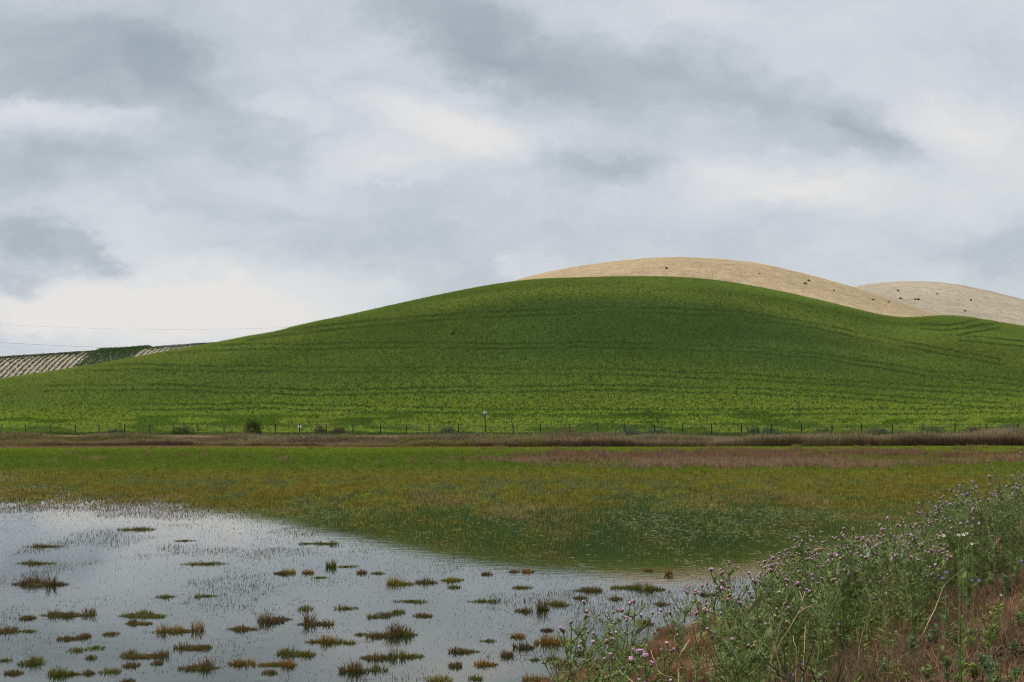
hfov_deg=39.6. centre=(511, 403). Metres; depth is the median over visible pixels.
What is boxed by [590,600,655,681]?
thistle
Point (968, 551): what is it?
thistle
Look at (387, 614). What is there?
grass tussock
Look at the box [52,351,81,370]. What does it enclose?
vine row
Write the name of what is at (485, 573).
grass tussock
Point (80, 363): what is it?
vine row
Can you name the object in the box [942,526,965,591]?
thistle
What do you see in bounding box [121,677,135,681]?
grass tussock
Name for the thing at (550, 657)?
grass tussock
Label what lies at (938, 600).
dry stalk
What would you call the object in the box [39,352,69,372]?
vine row
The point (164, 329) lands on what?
power cable
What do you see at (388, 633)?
grass tussock
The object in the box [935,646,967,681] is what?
weed
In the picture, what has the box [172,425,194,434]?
shrub
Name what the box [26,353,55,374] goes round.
vine row
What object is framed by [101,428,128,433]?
shrub
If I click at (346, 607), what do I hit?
grass tussock
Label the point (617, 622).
thistle
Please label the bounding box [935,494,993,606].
thistle
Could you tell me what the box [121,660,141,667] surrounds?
grass tussock
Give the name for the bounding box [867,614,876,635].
weed
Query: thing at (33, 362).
vine row
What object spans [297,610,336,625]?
grass tussock
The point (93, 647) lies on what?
grass tussock
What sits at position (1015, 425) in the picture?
shrub
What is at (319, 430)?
shrub
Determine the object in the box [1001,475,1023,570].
thistle
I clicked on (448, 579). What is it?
grass tussock
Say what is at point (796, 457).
meadow grass
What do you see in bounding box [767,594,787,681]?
dry stalk
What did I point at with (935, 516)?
thistle
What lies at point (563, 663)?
grass tussock
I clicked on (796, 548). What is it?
thistle
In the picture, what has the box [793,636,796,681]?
dry stalk
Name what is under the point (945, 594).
wildflower
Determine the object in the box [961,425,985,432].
shrub
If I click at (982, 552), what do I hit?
thistle
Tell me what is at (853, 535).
thistle
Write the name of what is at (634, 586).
grass tussock
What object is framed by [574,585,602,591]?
grass tussock
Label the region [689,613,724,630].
dry grass clump
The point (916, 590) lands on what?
thistle
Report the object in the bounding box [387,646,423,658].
grass tussock
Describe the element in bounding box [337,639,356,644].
grass tussock
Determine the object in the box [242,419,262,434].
shrub
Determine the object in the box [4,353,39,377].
vine row
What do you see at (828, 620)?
thistle
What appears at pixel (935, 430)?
shrub
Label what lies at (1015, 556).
thistle
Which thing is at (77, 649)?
grass tussock
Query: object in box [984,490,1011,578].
thistle
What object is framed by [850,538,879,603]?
thistle
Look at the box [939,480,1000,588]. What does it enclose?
thistle
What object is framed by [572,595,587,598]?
grass tussock
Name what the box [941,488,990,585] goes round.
thistle
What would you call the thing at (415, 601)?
grass tussock
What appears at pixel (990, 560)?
thistle
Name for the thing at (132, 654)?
grass tussock
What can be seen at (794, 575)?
thistle
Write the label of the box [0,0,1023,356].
sky
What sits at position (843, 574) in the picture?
thistle
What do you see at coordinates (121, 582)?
water
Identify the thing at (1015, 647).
weed
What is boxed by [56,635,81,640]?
grass tussock
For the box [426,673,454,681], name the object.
grass tussock
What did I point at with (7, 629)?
grass tussock
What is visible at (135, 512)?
water grass
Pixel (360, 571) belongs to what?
grass tussock
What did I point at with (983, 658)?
weed
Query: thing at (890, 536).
thistle
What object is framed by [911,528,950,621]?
thistle
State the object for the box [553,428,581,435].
shrub
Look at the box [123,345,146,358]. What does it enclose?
vine row
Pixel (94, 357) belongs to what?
vine row
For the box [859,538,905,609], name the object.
thistle
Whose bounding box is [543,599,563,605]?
grass tussock
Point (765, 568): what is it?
thistle
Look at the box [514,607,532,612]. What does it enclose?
grass tussock
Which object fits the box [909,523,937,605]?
thistle
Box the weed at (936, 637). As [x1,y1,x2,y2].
[922,617,941,646]
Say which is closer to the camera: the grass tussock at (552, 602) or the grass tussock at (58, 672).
the grass tussock at (58, 672)
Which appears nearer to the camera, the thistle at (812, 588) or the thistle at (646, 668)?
the thistle at (646, 668)
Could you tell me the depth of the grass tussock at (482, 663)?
27.19 m
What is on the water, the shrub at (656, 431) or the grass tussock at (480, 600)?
the grass tussock at (480, 600)
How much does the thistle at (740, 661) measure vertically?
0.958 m
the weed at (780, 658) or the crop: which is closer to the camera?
the weed at (780, 658)
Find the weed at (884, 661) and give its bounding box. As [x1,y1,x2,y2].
[877,657,895,673]
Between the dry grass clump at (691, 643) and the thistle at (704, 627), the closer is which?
the thistle at (704, 627)
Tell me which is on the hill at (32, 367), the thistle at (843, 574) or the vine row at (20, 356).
the vine row at (20, 356)
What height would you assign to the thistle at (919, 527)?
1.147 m
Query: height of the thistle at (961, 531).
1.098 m
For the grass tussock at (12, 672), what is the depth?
26.32 m
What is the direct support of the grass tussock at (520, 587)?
on the water
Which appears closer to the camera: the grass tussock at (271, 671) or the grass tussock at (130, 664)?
the grass tussock at (271, 671)
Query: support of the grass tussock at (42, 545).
on the water
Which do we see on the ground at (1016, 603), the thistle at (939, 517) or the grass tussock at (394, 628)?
the thistle at (939, 517)
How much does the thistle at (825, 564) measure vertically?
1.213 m
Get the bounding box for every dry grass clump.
[627,638,675,661]
[648,619,696,638]
[651,629,721,657]
[652,659,707,681]
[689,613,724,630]
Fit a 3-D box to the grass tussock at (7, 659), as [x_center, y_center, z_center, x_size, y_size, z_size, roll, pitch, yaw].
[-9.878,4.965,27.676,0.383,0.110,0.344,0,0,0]
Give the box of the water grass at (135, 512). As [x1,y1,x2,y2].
[0,491,985,681]
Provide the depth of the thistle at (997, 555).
19.70 m
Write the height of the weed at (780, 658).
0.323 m
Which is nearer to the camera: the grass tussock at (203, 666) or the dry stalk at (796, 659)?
the dry stalk at (796, 659)
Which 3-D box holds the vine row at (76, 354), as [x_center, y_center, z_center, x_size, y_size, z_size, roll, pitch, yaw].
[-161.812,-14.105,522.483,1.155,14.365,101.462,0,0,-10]
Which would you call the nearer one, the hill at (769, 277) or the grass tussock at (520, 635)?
the grass tussock at (520, 635)
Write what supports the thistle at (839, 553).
on the ground at (1016, 603)
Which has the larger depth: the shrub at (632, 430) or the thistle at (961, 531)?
the shrub at (632, 430)
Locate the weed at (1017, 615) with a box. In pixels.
[1014,611,1023,629]
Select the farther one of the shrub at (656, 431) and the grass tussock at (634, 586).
the shrub at (656, 431)
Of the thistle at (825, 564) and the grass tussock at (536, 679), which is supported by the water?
the grass tussock at (536, 679)
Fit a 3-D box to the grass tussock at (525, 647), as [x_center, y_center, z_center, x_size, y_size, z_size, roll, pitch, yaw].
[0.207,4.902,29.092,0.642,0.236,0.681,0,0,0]
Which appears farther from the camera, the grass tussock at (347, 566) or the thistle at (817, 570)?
the grass tussock at (347, 566)
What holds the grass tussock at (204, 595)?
on the water
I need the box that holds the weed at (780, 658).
[773,647,797,669]
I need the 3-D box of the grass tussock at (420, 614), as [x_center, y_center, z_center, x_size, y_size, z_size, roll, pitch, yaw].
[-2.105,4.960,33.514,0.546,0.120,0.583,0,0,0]
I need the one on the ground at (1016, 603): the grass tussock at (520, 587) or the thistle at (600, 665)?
the thistle at (600, 665)
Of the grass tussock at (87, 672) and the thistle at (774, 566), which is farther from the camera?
the grass tussock at (87, 672)
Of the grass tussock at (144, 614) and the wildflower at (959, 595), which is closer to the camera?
the wildflower at (959, 595)
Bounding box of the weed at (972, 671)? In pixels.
[968,662,981,680]
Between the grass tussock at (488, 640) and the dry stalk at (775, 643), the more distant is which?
the grass tussock at (488, 640)
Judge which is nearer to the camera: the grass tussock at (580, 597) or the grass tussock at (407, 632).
the grass tussock at (407, 632)
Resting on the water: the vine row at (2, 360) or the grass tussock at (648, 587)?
the grass tussock at (648, 587)
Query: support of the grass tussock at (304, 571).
on the water
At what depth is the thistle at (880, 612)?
13.74 m
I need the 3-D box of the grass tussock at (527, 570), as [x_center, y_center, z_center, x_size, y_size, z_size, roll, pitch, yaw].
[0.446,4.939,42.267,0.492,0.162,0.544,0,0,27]
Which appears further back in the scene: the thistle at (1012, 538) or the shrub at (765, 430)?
the shrub at (765, 430)
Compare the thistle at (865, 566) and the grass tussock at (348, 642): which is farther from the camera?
the grass tussock at (348, 642)
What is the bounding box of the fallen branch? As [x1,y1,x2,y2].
[965,644,1023,660]
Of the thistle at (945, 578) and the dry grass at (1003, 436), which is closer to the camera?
the thistle at (945, 578)
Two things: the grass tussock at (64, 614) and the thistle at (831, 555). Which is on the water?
the grass tussock at (64, 614)
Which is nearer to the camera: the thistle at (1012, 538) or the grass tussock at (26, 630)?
the thistle at (1012, 538)
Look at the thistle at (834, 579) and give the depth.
9.42 m
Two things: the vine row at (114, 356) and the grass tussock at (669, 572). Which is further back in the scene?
the vine row at (114, 356)
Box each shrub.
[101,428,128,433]
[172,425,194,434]
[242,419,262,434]
[312,424,326,434]
[329,425,348,433]
[440,424,455,434]
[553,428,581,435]
[618,425,643,434]
[645,427,667,434]
[746,425,760,433]
[760,425,779,434]
[813,426,834,434]
[866,427,889,433]
[913,422,953,434]
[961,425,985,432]
[998,418,1023,429]
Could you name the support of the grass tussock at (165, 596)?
on the water
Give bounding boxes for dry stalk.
[651,652,674,681]
[674,636,688,681]
[761,587,820,679]
[765,600,781,681]
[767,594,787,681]
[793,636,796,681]
[799,591,805,680]
[856,606,870,668]
[921,569,962,636]
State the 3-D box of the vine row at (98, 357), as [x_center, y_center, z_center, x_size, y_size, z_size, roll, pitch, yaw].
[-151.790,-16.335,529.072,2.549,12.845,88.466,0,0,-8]
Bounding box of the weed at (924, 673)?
[919,664,934,681]
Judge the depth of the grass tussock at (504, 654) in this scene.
28.14 m
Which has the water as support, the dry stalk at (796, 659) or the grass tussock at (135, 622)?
the grass tussock at (135, 622)
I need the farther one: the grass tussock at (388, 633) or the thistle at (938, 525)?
the grass tussock at (388, 633)
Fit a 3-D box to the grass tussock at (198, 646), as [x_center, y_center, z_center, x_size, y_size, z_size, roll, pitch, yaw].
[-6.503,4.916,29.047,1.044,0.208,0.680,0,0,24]
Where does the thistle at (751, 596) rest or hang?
on the ground at (1016, 603)
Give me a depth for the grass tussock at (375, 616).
33.28 m
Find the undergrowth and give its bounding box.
[635,516,1023,681]
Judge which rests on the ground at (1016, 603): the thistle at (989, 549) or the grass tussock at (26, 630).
the thistle at (989, 549)
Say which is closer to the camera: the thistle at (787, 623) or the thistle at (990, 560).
the thistle at (787, 623)
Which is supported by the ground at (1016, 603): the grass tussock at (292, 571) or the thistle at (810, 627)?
the thistle at (810, 627)
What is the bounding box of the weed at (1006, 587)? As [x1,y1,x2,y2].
[1001,573,1014,599]
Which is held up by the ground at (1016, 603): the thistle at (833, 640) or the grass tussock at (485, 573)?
the thistle at (833, 640)
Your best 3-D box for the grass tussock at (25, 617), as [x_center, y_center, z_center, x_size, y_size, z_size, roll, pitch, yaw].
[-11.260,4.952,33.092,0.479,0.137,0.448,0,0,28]
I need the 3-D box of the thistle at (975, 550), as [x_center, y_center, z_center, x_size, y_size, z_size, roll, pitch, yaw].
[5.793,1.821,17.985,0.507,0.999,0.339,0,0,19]
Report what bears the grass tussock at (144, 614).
on the water
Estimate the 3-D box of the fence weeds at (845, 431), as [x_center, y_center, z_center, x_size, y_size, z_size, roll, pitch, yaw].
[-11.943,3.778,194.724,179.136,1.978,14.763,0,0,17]
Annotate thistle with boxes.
[540,600,621,681]
[543,614,606,681]
[568,616,649,681]
[583,648,646,681]
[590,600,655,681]
[596,608,652,681]
[611,664,640,681]
[630,649,660,681]
[651,641,681,681]
[659,589,700,681]
[668,596,715,681]
[692,567,754,681]
[693,585,771,681]
[694,583,736,681]
[699,580,773,681]
[706,578,758,677]
[712,560,765,672]
[728,568,791,681]
[737,571,767,663]
[743,566,799,673]
[746,595,789,681]
[747,560,796,662]
[751,555,816,669]
[754,561,796,681]
[755,558,813,663]
[762,539,826,646]
[762,570,815,681]
[768,547,816,657]
[773,548,839,672]
[778,535,815,642]
[779,558,808,650]
[783,530,829,643]
[783,558,822,646]
[786,544,844,679]
[792,562,835,640]
[800,540,848,625]
[801,544,824,622]
[801,557,846,670]
[806,549,848,681]
[810,536,857,628]
[811,581,841,653]
[819,531,855,613]
[823,527,879,625]
[825,533,877,629]
[825,546,853,632]
[829,544,858,627]
[836,539,868,634]
[839,527,868,613]
[843,540,870,620]
[846,536,879,613]
[848,536,878,616]
[848,537,881,630]
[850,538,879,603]
[854,558,885,642]
[855,573,874,615]
[857,535,897,656]
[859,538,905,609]
[863,528,910,612]
[863,571,886,623]
[867,524,902,623]
[869,573,895,631]
[878,516,909,620]
[880,524,932,629]
[884,537,926,602]
[886,535,951,636]
[891,554,931,633]
[893,521,913,577]
[896,531,948,613]
[899,502,939,592]
[901,543,940,637]
[903,512,920,582]
[906,516,951,556]
[906,521,951,610]
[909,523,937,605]
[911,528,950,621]
[912,506,944,568]
[912,509,945,590]
[913,493,945,538]
[919,503,956,585]
[920,489,962,582]
[922,490,962,577]
[927,484,973,592]
[928,537,948,595]
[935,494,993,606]
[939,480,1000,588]
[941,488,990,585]
[941,502,971,608]
[942,502,975,594]
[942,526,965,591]
[945,551,956,586]
[953,500,979,573]
[953,527,983,580]
[955,511,988,577]
[958,491,988,584]
[964,527,996,591]
[969,475,1018,592]
[971,483,1006,576]
[973,494,1008,585]
[974,491,995,581]
[979,490,1023,568]
[979,528,1000,575]
[982,492,1023,574]
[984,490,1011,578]
[987,460,1023,572]
[988,475,1023,581]
[990,487,1021,574]
[993,489,1020,576]
[997,471,1023,574]
[999,524,1022,560]
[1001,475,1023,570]
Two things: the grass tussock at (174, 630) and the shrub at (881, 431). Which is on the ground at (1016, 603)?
the shrub at (881, 431)
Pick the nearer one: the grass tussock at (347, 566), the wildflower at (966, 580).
the wildflower at (966, 580)
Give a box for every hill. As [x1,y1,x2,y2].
[0,279,1023,432]
[0,345,193,377]
[515,257,938,316]
[855,281,1023,325]
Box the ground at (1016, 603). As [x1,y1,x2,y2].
[4,433,1023,681]
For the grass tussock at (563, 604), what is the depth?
35.23 m
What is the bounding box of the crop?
[0,275,1023,433]
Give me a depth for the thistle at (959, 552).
19.32 m
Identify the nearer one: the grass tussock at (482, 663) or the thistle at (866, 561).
the thistle at (866, 561)
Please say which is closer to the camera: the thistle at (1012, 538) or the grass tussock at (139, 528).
the thistle at (1012, 538)
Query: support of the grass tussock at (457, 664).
on the water
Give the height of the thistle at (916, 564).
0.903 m
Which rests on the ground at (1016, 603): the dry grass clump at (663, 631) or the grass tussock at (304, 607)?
the dry grass clump at (663, 631)
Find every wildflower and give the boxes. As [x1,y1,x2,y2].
[943,534,945,672]
[956,533,959,660]
[962,533,964,654]
[965,532,968,647]
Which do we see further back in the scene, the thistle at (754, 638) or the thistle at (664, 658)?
the thistle at (754, 638)
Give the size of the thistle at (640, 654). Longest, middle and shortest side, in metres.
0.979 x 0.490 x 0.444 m
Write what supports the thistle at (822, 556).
on the ground at (1016, 603)
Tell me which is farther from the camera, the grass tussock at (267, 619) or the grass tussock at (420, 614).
the grass tussock at (420, 614)
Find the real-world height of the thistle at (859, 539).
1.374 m
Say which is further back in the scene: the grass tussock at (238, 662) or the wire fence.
the wire fence
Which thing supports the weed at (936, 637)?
on the ground at (1016, 603)
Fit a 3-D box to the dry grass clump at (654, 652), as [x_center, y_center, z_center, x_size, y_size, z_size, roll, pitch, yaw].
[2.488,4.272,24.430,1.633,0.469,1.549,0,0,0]
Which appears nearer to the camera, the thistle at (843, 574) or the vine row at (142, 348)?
the thistle at (843, 574)
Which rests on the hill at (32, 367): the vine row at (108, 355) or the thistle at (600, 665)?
the vine row at (108, 355)
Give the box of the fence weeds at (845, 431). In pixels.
[2,428,968,436]
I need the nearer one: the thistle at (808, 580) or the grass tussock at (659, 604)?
the thistle at (808, 580)
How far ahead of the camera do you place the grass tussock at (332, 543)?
50.64 m
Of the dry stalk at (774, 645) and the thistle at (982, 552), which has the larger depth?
the thistle at (982, 552)
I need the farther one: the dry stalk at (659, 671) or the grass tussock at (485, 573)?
the grass tussock at (485, 573)
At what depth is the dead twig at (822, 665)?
7.89 m
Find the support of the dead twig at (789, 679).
on the ground at (1016, 603)
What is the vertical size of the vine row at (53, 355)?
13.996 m
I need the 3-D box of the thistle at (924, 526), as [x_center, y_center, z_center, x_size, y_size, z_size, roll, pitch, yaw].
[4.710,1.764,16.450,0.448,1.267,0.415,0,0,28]
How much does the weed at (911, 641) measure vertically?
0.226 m
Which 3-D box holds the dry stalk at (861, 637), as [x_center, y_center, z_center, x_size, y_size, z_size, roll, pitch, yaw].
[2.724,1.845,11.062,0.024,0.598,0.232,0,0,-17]
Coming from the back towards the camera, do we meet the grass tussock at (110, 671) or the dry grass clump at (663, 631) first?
the dry grass clump at (663, 631)
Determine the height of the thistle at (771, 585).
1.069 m
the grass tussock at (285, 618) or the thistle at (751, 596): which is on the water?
the grass tussock at (285, 618)
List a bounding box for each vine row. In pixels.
[0,354,26,372]
[0,354,32,377]
[0,355,15,362]
[0,355,21,367]
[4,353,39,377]
[12,353,43,376]
[19,353,52,375]
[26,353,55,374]
[32,352,63,373]
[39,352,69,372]
[45,351,75,371]
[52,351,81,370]
[59,351,84,369]
[67,350,91,367]
[71,350,92,367]
[76,347,104,366]
[80,348,107,365]
[85,347,111,365]
[89,347,115,364]
[94,346,118,363]
[100,347,123,362]
[105,346,127,361]
[109,346,132,360]
[114,346,134,359]
[120,345,137,358]
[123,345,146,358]
[130,345,151,357]
[137,346,158,356]
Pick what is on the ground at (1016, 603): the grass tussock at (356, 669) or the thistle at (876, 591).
the thistle at (876, 591)
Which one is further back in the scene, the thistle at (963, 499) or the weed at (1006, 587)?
the thistle at (963, 499)
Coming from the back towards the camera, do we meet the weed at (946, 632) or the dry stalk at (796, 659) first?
the weed at (946, 632)
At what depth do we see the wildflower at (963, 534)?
8.77 m
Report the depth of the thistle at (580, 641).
9.82 m
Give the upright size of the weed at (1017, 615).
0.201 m
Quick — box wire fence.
[1,423,1017,434]
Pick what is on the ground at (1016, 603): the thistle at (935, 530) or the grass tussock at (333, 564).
the thistle at (935, 530)
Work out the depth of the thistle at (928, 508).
20.66 m
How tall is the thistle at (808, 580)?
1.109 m
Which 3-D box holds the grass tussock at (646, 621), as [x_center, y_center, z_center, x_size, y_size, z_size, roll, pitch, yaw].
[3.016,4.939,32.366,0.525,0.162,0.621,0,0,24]
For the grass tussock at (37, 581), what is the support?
on the water
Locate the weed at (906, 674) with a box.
[896,672,911,681]
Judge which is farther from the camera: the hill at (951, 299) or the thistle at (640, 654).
the hill at (951, 299)
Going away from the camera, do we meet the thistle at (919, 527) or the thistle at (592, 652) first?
the thistle at (592, 652)
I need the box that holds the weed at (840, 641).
[836,634,849,654]
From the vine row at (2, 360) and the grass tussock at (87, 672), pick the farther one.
the vine row at (2, 360)
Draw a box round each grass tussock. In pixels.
[0,624,19,632]
[0,656,12,661]
[4,668,24,674]
[10,572,68,586]
[15,559,57,564]
[17,655,45,665]
[19,614,36,619]
[19,628,36,631]
[21,543,64,547]
[41,605,99,617]
[46,665,72,676]
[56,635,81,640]
[68,646,88,652]
[75,631,92,637]
[81,669,96,674]
[85,654,96,658]
[88,644,104,649]
[98,667,120,673]
[101,631,119,635]
[102,647,172,659]
[116,524,159,529]
[119,610,166,617]
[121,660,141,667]
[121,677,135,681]
[123,617,152,624]
[145,618,208,633]
[149,658,163,664]
[156,593,176,597]
[172,641,217,650]
[175,655,222,670]
[176,559,229,564]
[193,593,217,596]
[227,624,257,630]
[227,657,256,665]
[256,610,285,623]
[256,656,297,667]
[260,668,278,674]
[270,646,322,656]
[278,614,292,620]
[281,567,295,573]
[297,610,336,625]
[298,603,312,610]
[301,569,313,573]
[304,633,341,643]
[313,540,340,544]
[324,558,338,567]
[333,604,358,609]
[335,564,359,567]
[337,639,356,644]
[337,657,369,673]
[356,569,366,573]
[359,649,383,660]
[365,623,403,637]
[366,613,381,617]
[366,663,389,672]
[373,653,394,660]
[374,610,394,616]
[385,575,421,584]
[387,619,409,634]
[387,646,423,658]
[391,599,432,602]
[391,608,404,613]
[396,626,417,636]
[412,612,432,616]
[414,576,443,583]
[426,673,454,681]
[441,575,463,581]
[447,646,479,653]
[447,661,462,666]
[464,596,504,602]
[468,674,482,680]
[474,658,497,666]
[479,638,496,642]
[481,571,492,574]
[498,647,513,656]
[509,631,525,637]
[511,640,536,649]
[512,585,532,588]
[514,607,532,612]
[519,568,533,572]
[521,672,546,681]
[528,632,575,644]
[532,595,549,610]
[540,628,553,631]
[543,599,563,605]
[543,654,558,661]
[552,600,569,606]
[552,656,577,667]
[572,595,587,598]
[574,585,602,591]
[608,595,623,599]
[610,581,642,589]
[636,618,651,624]
[639,583,665,590]
[654,600,668,605]
[665,567,673,574]
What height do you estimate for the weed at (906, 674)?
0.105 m
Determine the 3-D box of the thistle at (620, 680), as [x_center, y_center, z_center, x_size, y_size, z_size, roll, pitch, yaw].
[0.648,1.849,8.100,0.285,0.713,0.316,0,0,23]
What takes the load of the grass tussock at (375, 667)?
on the water
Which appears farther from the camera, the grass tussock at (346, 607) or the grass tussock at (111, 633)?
the grass tussock at (346, 607)
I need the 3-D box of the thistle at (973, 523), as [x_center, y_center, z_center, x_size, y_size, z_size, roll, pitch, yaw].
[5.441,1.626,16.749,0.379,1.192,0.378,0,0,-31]
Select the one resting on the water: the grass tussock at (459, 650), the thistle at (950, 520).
the grass tussock at (459, 650)
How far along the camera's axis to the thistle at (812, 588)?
15.24 m
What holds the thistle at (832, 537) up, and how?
on the ground at (1016, 603)
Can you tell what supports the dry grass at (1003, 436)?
on the ground at (1016, 603)
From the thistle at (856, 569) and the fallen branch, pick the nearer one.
the fallen branch
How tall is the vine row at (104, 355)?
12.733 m
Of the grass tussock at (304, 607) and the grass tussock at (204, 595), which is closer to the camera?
the grass tussock at (304, 607)
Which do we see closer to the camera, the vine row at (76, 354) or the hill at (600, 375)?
the hill at (600, 375)
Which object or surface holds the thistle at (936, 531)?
on the ground at (1016, 603)
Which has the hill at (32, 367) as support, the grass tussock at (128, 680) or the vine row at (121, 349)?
the vine row at (121, 349)
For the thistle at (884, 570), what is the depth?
16.51 m
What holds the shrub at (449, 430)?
on the ground at (1016, 603)
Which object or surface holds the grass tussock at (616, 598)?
on the water
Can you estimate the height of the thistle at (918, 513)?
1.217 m
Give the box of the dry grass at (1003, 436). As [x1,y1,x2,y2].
[0,425,1023,448]
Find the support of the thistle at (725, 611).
on the ground at (1016, 603)
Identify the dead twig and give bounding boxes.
[759,640,813,681]
[809,635,845,681]
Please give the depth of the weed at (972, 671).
8.73 m
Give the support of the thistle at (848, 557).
on the ground at (1016, 603)
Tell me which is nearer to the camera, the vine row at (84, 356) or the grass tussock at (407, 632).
the grass tussock at (407, 632)
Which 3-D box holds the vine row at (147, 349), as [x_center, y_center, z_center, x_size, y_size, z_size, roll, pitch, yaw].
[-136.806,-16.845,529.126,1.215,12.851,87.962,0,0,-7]
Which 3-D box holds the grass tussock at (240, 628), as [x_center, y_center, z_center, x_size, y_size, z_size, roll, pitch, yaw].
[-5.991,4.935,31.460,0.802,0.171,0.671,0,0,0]
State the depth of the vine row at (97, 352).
519.46 m
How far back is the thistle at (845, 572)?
15.88 m
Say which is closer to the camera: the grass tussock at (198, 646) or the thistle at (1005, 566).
the thistle at (1005, 566)
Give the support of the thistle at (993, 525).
on the ground at (1016, 603)
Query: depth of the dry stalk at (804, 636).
10.39 m
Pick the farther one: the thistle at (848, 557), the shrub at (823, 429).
the shrub at (823, 429)
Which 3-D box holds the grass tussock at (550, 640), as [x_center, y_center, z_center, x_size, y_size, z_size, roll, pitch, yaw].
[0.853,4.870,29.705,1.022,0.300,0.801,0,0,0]
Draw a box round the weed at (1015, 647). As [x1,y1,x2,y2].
[1008,638,1019,656]
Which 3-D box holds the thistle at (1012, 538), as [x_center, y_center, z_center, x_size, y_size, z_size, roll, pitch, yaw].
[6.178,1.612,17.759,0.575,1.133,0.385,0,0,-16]
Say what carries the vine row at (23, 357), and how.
on the hill at (32, 367)
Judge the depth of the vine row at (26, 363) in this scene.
515.32 m
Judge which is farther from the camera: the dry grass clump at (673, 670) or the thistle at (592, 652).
the dry grass clump at (673, 670)
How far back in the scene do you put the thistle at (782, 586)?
13.08 m
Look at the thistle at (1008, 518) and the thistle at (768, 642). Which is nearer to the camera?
the thistle at (768, 642)
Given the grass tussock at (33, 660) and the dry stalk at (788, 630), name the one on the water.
the grass tussock at (33, 660)
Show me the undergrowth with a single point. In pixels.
(857, 631)
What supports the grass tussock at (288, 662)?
on the water
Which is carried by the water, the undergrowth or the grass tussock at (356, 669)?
the grass tussock at (356, 669)
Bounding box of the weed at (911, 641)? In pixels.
[906,635,921,658]
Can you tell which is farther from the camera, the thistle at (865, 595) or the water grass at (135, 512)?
the water grass at (135, 512)
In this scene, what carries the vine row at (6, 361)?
on the hill at (32, 367)
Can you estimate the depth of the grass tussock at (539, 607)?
34.42 m
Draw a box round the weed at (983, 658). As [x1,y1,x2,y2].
[977,652,1022,681]
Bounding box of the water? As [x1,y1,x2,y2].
[0,461,1021,681]
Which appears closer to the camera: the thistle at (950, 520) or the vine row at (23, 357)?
the thistle at (950, 520)
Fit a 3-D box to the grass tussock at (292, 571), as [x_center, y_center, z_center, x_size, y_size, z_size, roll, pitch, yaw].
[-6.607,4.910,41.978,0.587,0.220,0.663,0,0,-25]
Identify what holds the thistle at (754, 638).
on the ground at (1016, 603)
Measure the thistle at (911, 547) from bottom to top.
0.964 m
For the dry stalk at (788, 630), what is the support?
on the ground at (1016, 603)
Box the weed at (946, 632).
[940,614,976,651]
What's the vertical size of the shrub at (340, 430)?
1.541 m
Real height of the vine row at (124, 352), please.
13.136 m
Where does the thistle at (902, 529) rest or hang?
on the ground at (1016, 603)
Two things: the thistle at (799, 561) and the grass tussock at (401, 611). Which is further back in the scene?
the grass tussock at (401, 611)
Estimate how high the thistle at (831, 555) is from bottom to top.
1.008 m
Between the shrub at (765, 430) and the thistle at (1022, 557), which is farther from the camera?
the shrub at (765, 430)
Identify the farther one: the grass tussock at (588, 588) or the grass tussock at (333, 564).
the grass tussock at (333, 564)
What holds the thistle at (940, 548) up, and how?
on the ground at (1016, 603)
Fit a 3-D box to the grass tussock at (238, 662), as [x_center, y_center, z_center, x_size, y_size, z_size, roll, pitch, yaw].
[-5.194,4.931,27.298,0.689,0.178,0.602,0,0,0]
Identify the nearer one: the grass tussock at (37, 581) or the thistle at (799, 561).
the thistle at (799, 561)
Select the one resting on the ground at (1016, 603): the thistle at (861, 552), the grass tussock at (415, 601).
the thistle at (861, 552)
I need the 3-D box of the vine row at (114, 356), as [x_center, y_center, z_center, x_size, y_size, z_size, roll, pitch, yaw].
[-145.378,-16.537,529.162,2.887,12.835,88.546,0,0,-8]
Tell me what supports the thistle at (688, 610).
on the ground at (1016, 603)
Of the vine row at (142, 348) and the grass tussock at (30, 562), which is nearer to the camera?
the grass tussock at (30, 562)
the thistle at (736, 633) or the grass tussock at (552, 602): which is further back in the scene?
the grass tussock at (552, 602)
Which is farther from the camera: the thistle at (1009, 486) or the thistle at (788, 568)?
the thistle at (1009, 486)
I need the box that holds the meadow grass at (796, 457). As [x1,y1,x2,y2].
[0,443,1023,585]
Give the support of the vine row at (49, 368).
on the hill at (32, 367)
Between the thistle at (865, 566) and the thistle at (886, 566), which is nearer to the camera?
the thistle at (865, 566)
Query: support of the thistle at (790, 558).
on the ground at (1016, 603)
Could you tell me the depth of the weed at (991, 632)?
10.12 m
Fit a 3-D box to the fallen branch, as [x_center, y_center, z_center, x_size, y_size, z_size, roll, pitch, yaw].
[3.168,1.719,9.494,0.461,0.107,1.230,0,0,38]
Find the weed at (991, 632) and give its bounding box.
[950,602,1003,654]
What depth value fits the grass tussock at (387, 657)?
27.86 m
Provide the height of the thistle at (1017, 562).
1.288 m
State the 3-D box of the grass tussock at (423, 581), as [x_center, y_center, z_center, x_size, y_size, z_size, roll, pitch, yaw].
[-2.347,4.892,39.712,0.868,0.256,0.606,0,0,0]
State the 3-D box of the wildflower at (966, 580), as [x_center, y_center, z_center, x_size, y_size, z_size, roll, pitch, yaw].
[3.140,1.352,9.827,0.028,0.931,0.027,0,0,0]
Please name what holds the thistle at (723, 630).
on the ground at (1016, 603)
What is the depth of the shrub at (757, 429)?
182.27 m
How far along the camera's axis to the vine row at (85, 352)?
526.01 m
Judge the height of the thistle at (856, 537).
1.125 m
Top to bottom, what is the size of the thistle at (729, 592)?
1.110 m
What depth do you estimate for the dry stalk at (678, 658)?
9.59 m
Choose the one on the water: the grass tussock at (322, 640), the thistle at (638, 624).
the grass tussock at (322, 640)
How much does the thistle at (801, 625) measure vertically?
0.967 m

